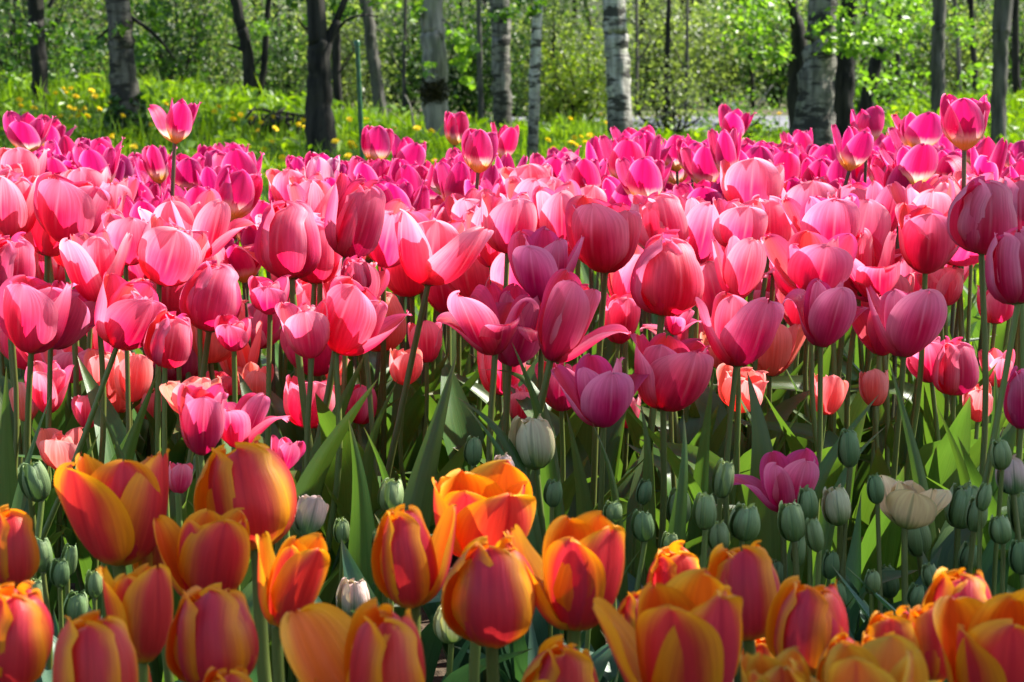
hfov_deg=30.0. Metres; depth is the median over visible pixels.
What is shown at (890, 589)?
tulip bud
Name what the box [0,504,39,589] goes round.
orange tulip
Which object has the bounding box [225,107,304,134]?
brush pile
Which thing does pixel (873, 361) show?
pink tulip
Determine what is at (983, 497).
tulip bud
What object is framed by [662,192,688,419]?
pink tulip
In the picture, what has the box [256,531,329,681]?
orange tulip
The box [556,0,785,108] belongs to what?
shrub
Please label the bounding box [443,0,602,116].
shrub
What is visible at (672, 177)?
magenta tulip
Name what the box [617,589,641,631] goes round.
orange tulip
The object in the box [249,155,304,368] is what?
magenta tulip
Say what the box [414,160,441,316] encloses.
magenta tulip
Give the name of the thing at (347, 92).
shrub
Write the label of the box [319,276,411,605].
pink tulip
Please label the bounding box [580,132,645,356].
magenta tulip
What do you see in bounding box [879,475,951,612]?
tulip
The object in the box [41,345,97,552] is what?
pink tulip
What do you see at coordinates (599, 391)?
pink tulip
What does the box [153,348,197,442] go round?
pink tulip
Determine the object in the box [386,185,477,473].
magenta tulip
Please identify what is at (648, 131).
magenta tulip
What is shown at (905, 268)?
pink tulip
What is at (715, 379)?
magenta tulip
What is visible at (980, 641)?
orange tulip
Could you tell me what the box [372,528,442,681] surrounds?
tulip bud
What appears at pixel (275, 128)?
dandelion
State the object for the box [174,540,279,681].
tulip bud
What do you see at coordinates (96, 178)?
pink tulip
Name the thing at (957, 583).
orange tulip
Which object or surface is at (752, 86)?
slim tree
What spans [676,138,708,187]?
magenta tulip
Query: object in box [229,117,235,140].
dandelion
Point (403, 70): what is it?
slim tree
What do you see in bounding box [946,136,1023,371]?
magenta tulip
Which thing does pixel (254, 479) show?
orange tulip
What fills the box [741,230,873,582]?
pink tulip
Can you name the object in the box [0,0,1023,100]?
wood
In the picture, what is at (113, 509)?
orange tulip
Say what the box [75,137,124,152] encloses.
magenta tulip
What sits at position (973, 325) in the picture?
magenta tulip
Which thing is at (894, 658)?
orange tulip
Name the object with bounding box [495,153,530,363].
magenta tulip
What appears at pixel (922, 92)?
dead twig
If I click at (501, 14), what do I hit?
birch tree
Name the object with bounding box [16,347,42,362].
pink tulip
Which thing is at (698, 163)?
magenta tulip
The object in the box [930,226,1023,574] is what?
pink tulip
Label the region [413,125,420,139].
dandelion
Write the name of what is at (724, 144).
magenta tulip
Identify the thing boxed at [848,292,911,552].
pink tulip
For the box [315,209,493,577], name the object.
pink tulip
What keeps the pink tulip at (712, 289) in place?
on the flower bed soil
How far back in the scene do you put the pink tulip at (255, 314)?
2.80 m
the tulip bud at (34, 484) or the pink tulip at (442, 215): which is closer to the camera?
the tulip bud at (34, 484)
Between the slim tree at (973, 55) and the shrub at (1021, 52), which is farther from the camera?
the shrub at (1021, 52)
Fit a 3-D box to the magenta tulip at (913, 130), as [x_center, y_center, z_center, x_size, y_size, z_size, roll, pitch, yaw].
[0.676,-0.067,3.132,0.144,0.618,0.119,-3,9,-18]
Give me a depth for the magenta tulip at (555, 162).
3.26 m
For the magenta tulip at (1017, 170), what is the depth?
2.83 m
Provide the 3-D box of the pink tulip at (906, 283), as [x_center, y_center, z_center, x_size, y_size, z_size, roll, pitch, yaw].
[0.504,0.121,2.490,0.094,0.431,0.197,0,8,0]
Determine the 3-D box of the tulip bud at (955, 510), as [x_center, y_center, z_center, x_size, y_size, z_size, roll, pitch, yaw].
[0.394,0.284,1.767,0.150,0.315,0.130,-4,9,-24]
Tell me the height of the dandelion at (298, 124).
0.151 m
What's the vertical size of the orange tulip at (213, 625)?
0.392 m
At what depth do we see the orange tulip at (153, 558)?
1.37 m
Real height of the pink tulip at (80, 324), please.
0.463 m
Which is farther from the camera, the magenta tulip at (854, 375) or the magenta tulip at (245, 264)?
the magenta tulip at (854, 375)
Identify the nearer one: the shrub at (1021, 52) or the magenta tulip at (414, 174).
the magenta tulip at (414, 174)
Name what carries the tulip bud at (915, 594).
on the flower bed soil
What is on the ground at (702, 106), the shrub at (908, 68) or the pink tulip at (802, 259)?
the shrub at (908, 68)
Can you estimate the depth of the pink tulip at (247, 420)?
1.72 m
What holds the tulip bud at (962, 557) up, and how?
on the flower bed soil
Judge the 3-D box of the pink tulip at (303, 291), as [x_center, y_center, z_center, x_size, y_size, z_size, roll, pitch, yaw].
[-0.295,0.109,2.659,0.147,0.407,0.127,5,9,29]
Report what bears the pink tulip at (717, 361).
on the flower bed soil
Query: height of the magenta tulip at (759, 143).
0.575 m
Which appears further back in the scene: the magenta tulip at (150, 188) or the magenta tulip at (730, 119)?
the magenta tulip at (730, 119)
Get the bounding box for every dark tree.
[207,0,282,97]
[786,0,806,130]
[834,0,857,137]
[858,1,894,112]
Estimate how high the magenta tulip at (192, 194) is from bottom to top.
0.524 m
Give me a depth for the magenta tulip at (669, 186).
3.51 m
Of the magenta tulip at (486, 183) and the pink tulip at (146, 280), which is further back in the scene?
the magenta tulip at (486, 183)
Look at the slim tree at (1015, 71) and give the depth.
18.76 m
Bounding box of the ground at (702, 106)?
[0,0,1023,306]
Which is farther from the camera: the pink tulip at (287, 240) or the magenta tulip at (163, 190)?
the magenta tulip at (163, 190)
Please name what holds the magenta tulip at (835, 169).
on the flower bed soil
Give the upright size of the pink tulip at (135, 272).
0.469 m
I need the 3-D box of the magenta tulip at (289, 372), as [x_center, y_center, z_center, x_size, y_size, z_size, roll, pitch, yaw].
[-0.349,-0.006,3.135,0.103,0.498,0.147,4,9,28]
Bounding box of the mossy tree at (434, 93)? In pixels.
[410,0,480,144]
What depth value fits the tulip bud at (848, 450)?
1.74 m
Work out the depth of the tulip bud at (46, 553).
1.63 m
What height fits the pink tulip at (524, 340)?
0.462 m
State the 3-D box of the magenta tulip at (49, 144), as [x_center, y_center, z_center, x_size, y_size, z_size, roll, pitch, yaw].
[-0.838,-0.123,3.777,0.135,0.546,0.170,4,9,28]
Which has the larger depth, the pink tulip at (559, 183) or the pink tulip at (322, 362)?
the pink tulip at (559, 183)
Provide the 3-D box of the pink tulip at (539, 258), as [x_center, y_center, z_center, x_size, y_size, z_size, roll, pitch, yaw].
[0.015,0.130,2.116,0.121,0.521,0.294,-6,10,-36]
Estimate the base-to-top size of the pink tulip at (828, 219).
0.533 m
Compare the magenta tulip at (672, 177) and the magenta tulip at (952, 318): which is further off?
the magenta tulip at (672, 177)
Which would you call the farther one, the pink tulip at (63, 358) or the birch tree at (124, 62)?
the birch tree at (124, 62)
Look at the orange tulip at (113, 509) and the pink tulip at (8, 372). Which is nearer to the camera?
the orange tulip at (113, 509)
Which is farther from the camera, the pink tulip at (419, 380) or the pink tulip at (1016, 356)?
the pink tulip at (419, 380)
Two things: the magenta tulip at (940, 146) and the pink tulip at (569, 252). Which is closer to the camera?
the pink tulip at (569, 252)
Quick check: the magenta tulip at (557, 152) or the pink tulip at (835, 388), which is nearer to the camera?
the pink tulip at (835, 388)
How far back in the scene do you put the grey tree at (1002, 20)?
11.75 m
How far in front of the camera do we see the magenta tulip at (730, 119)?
3.70 m
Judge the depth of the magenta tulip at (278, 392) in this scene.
2.81 m
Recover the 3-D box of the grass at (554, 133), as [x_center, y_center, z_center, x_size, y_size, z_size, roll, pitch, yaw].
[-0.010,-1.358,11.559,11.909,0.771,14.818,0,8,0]
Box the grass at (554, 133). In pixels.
[0,61,1023,354]
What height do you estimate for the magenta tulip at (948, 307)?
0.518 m
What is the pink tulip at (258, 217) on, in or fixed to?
on the flower bed soil
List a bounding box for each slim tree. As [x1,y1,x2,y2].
[8,0,27,60]
[173,1,196,72]
[285,5,303,93]
[327,0,353,109]
[390,0,419,121]
[476,0,491,125]
[626,0,650,115]
[652,0,692,125]
[659,0,688,121]
[730,5,754,108]
[886,8,914,110]
[946,0,985,95]
[968,0,991,94]
[1011,0,1023,98]
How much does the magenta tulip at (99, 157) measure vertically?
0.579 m
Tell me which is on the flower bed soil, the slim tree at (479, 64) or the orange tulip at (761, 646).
the orange tulip at (761, 646)
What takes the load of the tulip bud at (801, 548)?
on the flower bed soil
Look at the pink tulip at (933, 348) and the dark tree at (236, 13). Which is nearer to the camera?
the pink tulip at (933, 348)
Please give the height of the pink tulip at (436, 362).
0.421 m
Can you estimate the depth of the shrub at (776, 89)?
30.61 m
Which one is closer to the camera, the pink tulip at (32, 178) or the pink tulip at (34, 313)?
the pink tulip at (34, 313)
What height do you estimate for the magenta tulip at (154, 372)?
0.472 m
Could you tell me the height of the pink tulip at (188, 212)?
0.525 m
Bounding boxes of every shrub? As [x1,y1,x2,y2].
[0,0,137,85]
[0,0,184,85]
[61,0,251,94]
[139,0,301,93]
[176,0,362,104]
[212,0,421,114]
[296,0,511,121]
[394,0,548,123]
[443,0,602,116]
[469,0,605,121]
[483,12,672,128]
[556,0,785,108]
[630,0,864,105]
[630,42,742,135]
[688,80,787,137]
[692,0,870,107]
[802,0,1008,107]
[834,38,957,115]
[881,0,1023,99]
[952,0,1023,96]
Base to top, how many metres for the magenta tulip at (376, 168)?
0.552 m
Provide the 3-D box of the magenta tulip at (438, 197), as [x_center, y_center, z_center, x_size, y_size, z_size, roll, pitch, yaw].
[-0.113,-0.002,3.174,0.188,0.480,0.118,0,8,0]
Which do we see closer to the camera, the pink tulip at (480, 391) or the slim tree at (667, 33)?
the pink tulip at (480, 391)
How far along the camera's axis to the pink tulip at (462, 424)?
2.49 m
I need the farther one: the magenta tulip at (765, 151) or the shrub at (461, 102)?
the shrub at (461, 102)
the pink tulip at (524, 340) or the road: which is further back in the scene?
the road
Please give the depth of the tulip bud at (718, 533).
1.58 m
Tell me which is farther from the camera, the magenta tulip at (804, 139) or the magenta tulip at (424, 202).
the magenta tulip at (804, 139)
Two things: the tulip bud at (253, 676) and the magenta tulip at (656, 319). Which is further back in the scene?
the magenta tulip at (656, 319)
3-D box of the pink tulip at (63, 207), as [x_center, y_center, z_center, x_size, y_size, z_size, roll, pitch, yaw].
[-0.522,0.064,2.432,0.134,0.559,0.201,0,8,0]
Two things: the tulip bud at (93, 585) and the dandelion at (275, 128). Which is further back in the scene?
the dandelion at (275, 128)
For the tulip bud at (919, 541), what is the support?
on the flower bed soil
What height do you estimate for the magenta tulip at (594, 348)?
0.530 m
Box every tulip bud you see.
[0,393,51,584]
[30,576,43,601]
[35,536,52,681]
[41,557,69,681]
[53,543,77,655]
[63,589,88,620]
[85,570,102,610]
[101,562,150,672]
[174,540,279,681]
[292,494,328,536]
[314,477,532,681]
[333,418,407,618]
[336,577,369,617]
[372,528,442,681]
[375,355,485,681]
[394,452,639,681]
[433,605,461,677]
[454,478,580,681]
[481,343,638,641]
[528,520,613,681]
[560,509,653,681]
[563,500,624,681]
[593,425,690,602]
[601,492,716,642]
[617,519,814,677]
[627,402,655,593]
[640,414,733,588]
[661,531,677,548]
[728,502,759,681]
[741,484,817,677]
[742,535,815,676]
[771,397,876,584]
[777,499,804,579]
[805,517,823,678]
[821,483,983,644]
[821,550,839,586]
[831,580,846,605]
[833,482,991,681]
[837,427,917,636]
[846,482,977,619]
[849,472,941,641]
[860,525,931,621]
[864,568,880,620]
[882,563,899,603]
[907,582,923,609]
[921,562,936,587]
[923,495,987,573]
[957,541,976,572]
[981,437,1023,596]
[989,514,1011,593]
[995,454,1023,592]
[1007,492,1023,537]
[1008,538,1023,589]
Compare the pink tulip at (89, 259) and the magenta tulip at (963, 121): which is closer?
the pink tulip at (89, 259)
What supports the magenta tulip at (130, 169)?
on the flower bed soil
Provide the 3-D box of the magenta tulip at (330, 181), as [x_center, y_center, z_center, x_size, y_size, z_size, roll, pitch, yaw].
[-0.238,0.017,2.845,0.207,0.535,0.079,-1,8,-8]
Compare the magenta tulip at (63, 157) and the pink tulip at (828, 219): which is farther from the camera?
the magenta tulip at (63, 157)
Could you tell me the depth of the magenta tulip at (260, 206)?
2.84 m
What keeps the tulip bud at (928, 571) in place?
on the flower bed soil
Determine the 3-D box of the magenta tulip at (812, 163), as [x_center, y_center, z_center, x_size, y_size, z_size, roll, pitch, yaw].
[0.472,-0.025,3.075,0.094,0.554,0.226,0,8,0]
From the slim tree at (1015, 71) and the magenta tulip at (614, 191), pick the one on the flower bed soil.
the magenta tulip at (614, 191)
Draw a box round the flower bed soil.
[60,318,975,681]
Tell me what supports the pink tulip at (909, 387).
on the flower bed soil
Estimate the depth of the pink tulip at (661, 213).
2.35 m
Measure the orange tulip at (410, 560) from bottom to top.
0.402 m
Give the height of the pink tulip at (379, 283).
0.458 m
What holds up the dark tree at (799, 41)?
on the ground at (702, 106)
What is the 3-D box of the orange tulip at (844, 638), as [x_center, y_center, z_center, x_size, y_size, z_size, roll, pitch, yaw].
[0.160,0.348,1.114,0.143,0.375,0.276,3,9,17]
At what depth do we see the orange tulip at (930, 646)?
1.12 m
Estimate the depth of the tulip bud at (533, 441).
1.91 m
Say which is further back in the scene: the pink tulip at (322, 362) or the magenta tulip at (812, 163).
the magenta tulip at (812, 163)
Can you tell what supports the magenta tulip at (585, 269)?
on the flower bed soil
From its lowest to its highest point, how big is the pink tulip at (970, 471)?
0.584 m
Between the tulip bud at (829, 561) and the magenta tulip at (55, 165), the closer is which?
the tulip bud at (829, 561)
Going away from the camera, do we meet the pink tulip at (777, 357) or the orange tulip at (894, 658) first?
the orange tulip at (894, 658)
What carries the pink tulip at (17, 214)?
on the flower bed soil
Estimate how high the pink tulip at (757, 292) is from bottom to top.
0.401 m
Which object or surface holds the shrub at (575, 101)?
on the ground at (702, 106)
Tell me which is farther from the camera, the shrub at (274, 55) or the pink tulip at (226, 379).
the shrub at (274, 55)
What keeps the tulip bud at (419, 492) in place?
on the flower bed soil
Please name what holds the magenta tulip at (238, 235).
on the flower bed soil
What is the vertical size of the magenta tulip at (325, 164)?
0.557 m
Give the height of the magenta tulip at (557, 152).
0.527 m
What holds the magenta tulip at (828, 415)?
on the flower bed soil
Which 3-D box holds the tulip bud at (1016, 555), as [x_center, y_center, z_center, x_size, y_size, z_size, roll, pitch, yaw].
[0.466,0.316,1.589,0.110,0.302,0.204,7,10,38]
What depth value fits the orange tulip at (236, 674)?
1.06 m
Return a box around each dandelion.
[16,97,22,114]
[72,94,78,123]
[91,94,98,110]
[211,109,216,131]
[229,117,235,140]
[272,126,278,150]
[279,155,285,160]
[296,121,301,141]
[331,138,339,155]
[344,153,351,158]
[346,117,352,139]
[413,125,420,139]
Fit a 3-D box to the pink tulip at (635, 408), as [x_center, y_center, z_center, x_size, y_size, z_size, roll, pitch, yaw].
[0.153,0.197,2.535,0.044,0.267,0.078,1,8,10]
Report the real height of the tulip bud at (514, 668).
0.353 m
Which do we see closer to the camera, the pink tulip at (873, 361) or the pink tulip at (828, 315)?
the pink tulip at (828, 315)
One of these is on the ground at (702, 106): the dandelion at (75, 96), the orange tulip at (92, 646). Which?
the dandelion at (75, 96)
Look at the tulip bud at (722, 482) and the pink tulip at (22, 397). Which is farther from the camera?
the pink tulip at (22, 397)
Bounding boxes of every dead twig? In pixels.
[405,94,414,126]
[650,101,690,124]
[752,84,772,113]
[912,84,930,99]
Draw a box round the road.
[418,116,788,131]
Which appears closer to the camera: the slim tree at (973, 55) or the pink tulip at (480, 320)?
the pink tulip at (480, 320)
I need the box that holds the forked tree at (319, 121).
[285,0,377,157]
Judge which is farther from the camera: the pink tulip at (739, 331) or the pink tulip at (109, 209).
the pink tulip at (109, 209)
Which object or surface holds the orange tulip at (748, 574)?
on the flower bed soil
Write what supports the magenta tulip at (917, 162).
on the flower bed soil
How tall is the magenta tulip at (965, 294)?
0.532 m
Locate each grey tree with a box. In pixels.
[0,0,136,106]
[358,0,401,116]
[927,0,992,113]
[990,0,1013,143]
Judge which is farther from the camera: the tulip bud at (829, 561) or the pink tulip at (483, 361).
the pink tulip at (483, 361)
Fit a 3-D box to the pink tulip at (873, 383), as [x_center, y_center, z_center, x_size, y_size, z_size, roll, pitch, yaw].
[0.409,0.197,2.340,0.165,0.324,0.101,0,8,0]
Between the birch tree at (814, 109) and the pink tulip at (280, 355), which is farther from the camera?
the birch tree at (814, 109)
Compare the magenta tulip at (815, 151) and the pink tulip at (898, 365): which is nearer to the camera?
the pink tulip at (898, 365)
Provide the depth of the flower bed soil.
2.26 m
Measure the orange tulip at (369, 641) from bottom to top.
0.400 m
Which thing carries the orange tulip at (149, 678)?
on the flower bed soil
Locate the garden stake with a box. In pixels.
[354,40,364,159]
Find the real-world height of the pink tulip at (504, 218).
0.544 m
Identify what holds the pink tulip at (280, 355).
on the flower bed soil
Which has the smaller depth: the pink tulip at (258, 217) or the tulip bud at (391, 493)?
the tulip bud at (391, 493)
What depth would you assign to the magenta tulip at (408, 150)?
3.39 m
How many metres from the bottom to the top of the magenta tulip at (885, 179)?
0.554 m
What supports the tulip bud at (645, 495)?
on the flower bed soil
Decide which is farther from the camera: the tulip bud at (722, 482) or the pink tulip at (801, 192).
the pink tulip at (801, 192)
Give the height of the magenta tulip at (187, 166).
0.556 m
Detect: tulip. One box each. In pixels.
[0,147,49,177]
[0,162,23,378]
[0,168,86,479]
[0,231,9,378]
[0,232,98,533]
[0,272,166,539]
[0,274,131,622]
[0,328,27,382]
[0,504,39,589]
[0,580,52,681]
[3,111,55,151]
[9,382,38,462]
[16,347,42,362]
[17,169,49,375]
[18,205,141,429]
[18,214,207,574]
[18,251,64,382]
[21,360,74,625]
[23,219,80,479]
[27,175,144,355]
[31,228,132,608]
[32,145,43,153]
[33,172,113,592]
[34,150,72,170]
[35,280,95,585]
[36,427,82,634]
[37,114,76,146]
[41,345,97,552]
[44,140,55,154]
[46,156,74,174]
[52,610,138,681]
[53,255,154,419]
[54,135,90,169]
[54,449,169,578]
[60,164,109,186]
[71,277,174,455]
[71,395,93,457]
[72,142,123,183]
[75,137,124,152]
[77,212,195,517]
[79,191,167,454]
[83,349,119,398]
[86,326,124,353]
[96,563,173,681]
[97,260,241,616]
[97,308,192,681]
[109,392,133,416]
[110,177,138,209]
[114,350,152,425]
[115,159,139,181]
[118,192,164,456]
[120,154,139,277]
[122,264,170,461]
[128,152,146,172]
[128,160,166,189]
[131,180,168,377]
[132,545,173,681]
[133,98,201,461]
[134,384,161,453]
[135,144,177,354]
[135,279,195,512]
[138,195,277,476]
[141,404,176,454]
[148,665,151,681]
[151,188,259,459]
[152,367,155,381]
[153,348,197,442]
[153,508,249,596]
[154,182,169,378]
[159,376,377,590]
[162,461,192,681]
[165,174,169,188]
[165,582,258,681]
[167,152,204,191]
[167,184,218,429]
[177,383,253,619]
[185,275,365,507]
[191,300,248,445]
[192,165,221,371]
[193,434,296,681]
[197,144,242,299]
[202,247,228,371]
[203,665,251,681]
[206,371,239,395]
[212,148,264,302]
[213,142,249,242]
[213,164,262,370]
[214,314,274,562]
[219,320,262,377]
[221,386,289,674]
[222,238,238,371]
[224,242,260,347]
[233,214,391,390]
[236,200,293,375]
[237,362,273,395]
[238,170,385,482]
[240,226,261,368]
[241,298,281,364]
[242,200,281,393]
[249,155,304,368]
[254,198,321,485]
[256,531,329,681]
[259,200,293,377]
[266,167,305,399]
[269,184,305,379]
[271,171,377,435]
[271,180,399,442]
[271,274,306,388]
[271,435,338,681]
[275,299,380,681]
[276,370,390,399]
[280,329,341,380]
[280,597,425,681]
[283,374,334,468]
[289,279,324,306]
[294,220,340,472]
[304,151,340,178]
[306,163,348,378]
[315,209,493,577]
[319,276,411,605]
[322,256,448,469]
[322,258,410,473]
[322,359,349,385]
[324,173,392,425]
[325,255,471,604]
[340,160,348,170]
[345,384,376,446]
[347,356,360,384]
[348,155,394,383]
[352,198,478,515]
[352,320,441,487]
[354,175,402,422]
[361,125,406,353]
[364,255,380,448]
[367,159,389,368]
[368,175,427,432]
[370,291,406,470]
[371,503,456,637]
[373,111,468,322]
[377,348,422,489]
[378,264,475,469]
[380,269,630,681]
[386,158,470,399]
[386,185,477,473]
[392,134,426,341]
[399,297,430,384]
[405,195,443,348]
[410,198,450,387]
[411,217,461,472]
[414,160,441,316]
[422,176,556,395]
[426,155,457,374]
[428,284,452,403]
[430,282,588,535]
[431,308,445,389]
[432,459,535,681]
[436,161,475,400]
[436,284,539,461]
[441,203,500,471]
[441,535,535,681]
[442,273,489,465]
[445,147,497,184]
[445,183,499,411]
[447,258,488,418]
[452,128,497,409]
[454,226,653,511]
[454,355,535,412]
[457,353,648,650]
[464,164,498,194]
[469,176,567,358]
[477,351,530,417]
[478,401,495,435]
[481,176,505,196]
[481,192,616,482]
[490,122,518,158]
[490,253,624,369]
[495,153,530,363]
[498,163,609,396]
[503,510,624,681]
[510,383,590,464]
[511,195,642,520]
[520,179,592,465]
[521,634,597,681]
[530,153,596,321]
[535,361,626,518]
[547,145,581,158]
[553,170,598,355]
[561,158,608,354]
[564,136,612,355]
[568,242,600,434]
[573,184,606,365]
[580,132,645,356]
[581,262,607,318]
[582,174,644,465]
[591,256,718,484]
[592,568,742,681]
[593,165,606,329]
[598,125,655,348]
[598,313,657,324]
[600,292,667,535]
[607,245,659,482]
[615,156,717,432]
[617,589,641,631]
[619,308,750,542]
[621,394,640,478]
[625,195,729,547]
[625,229,703,576]
[627,234,774,564]
[628,134,672,323]
[628,190,768,521]
[630,333,733,571]
[638,241,646,411]
[639,191,714,431]
[640,142,774,436]
[640,314,703,413]
[646,540,699,586]
[661,134,689,185]
[661,137,690,183]
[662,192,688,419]
[663,182,690,193]
[667,172,690,184]
[673,179,782,401]
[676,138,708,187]
[678,262,812,450]
[680,143,719,183]
[689,363,768,568]
[695,291,827,550]
[696,260,782,441]
[700,331,722,367]
[707,128,742,423]
[707,540,779,654]
[710,368,716,385]
[711,197,808,506]
[713,179,904,521]
[716,278,868,586]
[718,104,755,136]
[720,157,802,432]
[730,194,844,462]
[733,193,860,556]
[733,372,886,681]
[739,646,810,681]
[740,637,773,664]
[741,137,785,366]
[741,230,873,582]
[743,274,777,434]
[744,124,873,442]
[744,282,800,437]
[744,324,805,442]
[747,142,799,180]
[765,575,848,675]
[768,227,845,455]
[774,142,798,150]
[780,127,812,149]
[780,143,836,351]
[780,176,817,326]
[781,176,835,455]
[783,355,876,398]
[786,634,937,681]
[787,182,867,413]
[798,152,832,180]
[807,158,851,348]
[813,228,913,514]
[814,373,863,539]
[816,632,859,681]
[817,347,828,429]
[827,192,901,434]
[828,178,855,189]
[841,162,977,430]
[841,356,896,454]
[841,358,871,420]
[843,143,990,402]
[843,181,898,360]
[843,231,902,474]
[844,151,894,362]
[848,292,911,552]
[849,368,897,532]
[850,105,884,367]
[850,172,1007,426]
[851,169,871,342]
[854,145,879,347]
[857,301,898,470]
[859,285,947,627]
[860,631,894,645]
[865,605,919,650]
[871,229,907,408]
[873,132,895,153]
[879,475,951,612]
[883,272,915,468]
[887,178,996,468]
[888,126,956,312]
[888,265,955,372]
[889,176,1020,589]
[890,156,976,369]
[891,111,942,147]
[895,203,1023,587]
[900,259,946,383]
[906,336,949,440]
[908,337,978,582]
[908,603,946,681]
[912,170,993,405]
[914,93,1003,429]
[916,266,974,444]
[921,566,991,607]
[922,171,950,315]
[926,175,1023,553]
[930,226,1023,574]
[933,143,976,309]
[933,147,980,336]
[933,589,1023,681]
[939,133,978,316]
[939,366,1023,587]
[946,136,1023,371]
[946,199,1008,438]
[947,264,974,306]
[962,381,992,438]
[963,136,984,341]
[963,146,992,356]
[963,165,1004,331]
[965,312,979,338]
[976,285,1013,422]
[977,286,986,365]
[978,158,1023,381]
[978,347,1014,393]
[980,288,989,426]
[989,166,1009,351]
[989,318,1023,462]
[1002,318,1010,351]
[1005,140,1023,166]
[1008,150,1023,164]
[1013,336,1023,492]
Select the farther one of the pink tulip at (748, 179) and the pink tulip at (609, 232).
the pink tulip at (748, 179)
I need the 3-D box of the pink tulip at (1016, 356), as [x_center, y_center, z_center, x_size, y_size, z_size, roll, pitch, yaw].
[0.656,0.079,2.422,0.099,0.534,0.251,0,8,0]
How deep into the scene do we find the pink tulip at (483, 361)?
2.39 m
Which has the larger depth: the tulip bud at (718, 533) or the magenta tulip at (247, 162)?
the magenta tulip at (247, 162)
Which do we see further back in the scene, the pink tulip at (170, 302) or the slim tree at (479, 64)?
the slim tree at (479, 64)
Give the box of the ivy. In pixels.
[101,91,151,143]
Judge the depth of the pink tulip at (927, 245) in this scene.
2.10 m
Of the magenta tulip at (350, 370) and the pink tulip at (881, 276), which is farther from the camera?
the magenta tulip at (350, 370)
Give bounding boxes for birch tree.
[78,0,174,142]
[489,0,523,129]
[514,0,551,161]
[602,0,652,136]
[716,0,933,146]
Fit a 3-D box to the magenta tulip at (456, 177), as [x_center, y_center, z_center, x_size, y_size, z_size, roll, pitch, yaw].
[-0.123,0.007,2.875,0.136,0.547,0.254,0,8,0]
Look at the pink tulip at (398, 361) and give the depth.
2.34 m
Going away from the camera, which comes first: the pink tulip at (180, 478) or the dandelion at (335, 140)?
the pink tulip at (180, 478)
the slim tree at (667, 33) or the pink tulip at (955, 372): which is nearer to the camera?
the pink tulip at (955, 372)
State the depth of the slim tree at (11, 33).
20.72 m
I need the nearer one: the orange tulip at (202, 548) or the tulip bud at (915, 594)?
the orange tulip at (202, 548)
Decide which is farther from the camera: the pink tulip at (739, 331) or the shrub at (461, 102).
the shrub at (461, 102)
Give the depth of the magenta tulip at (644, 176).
2.73 m
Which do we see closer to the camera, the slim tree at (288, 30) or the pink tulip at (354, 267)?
the pink tulip at (354, 267)
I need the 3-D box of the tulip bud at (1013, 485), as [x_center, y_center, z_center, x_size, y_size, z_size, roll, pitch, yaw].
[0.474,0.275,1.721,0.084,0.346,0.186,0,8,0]
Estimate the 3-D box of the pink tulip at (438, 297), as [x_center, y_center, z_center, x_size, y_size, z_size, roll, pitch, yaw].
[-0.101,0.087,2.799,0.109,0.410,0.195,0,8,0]
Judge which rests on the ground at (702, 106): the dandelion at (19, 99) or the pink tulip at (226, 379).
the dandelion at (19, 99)
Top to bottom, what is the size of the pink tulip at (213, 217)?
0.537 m
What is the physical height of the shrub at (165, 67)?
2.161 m
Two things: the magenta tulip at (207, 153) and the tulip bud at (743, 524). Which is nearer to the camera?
the tulip bud at (743, 524)
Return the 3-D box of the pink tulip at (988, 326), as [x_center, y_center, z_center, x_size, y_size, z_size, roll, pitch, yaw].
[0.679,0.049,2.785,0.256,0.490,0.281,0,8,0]
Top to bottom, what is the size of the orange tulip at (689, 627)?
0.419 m
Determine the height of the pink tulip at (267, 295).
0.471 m
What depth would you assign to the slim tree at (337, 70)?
16.80 m
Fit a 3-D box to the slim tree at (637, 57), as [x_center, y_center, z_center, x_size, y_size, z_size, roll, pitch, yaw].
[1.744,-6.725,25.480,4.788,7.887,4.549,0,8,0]
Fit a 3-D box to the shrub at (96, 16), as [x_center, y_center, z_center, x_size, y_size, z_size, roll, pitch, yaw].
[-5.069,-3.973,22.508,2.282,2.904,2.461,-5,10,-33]
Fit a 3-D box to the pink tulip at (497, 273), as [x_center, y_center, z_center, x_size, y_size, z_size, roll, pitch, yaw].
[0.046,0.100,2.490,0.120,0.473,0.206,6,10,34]
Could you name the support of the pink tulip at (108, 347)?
on the flower bed soil
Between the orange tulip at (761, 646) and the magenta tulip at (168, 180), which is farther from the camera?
the magenta tulip at (168, 180)
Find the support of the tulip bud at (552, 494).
on the flower bed soil
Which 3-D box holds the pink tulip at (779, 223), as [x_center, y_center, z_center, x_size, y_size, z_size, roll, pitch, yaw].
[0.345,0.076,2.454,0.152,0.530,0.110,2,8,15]
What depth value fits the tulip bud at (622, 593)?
1.76 m
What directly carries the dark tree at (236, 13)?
on the ground at (702, 106)
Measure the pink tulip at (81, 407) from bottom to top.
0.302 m
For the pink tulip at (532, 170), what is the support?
on the flower bed soil
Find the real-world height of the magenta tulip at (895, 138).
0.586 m
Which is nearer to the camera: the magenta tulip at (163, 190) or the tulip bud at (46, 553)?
the tulip bud at (46, 553)
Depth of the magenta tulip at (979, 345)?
2.91 m
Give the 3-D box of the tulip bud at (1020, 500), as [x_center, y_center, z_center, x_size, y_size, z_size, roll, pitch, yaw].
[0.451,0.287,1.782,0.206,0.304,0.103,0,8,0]
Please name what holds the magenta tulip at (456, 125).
on the flower bed soil
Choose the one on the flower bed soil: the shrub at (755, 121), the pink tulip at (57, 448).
the pink tulip at (57, 448)
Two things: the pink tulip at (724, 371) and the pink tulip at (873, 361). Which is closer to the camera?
the pink tulip at (724, 371)
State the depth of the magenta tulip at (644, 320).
2.87 m
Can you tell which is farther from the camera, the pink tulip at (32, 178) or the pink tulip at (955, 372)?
the pink tulip at (32, 178)

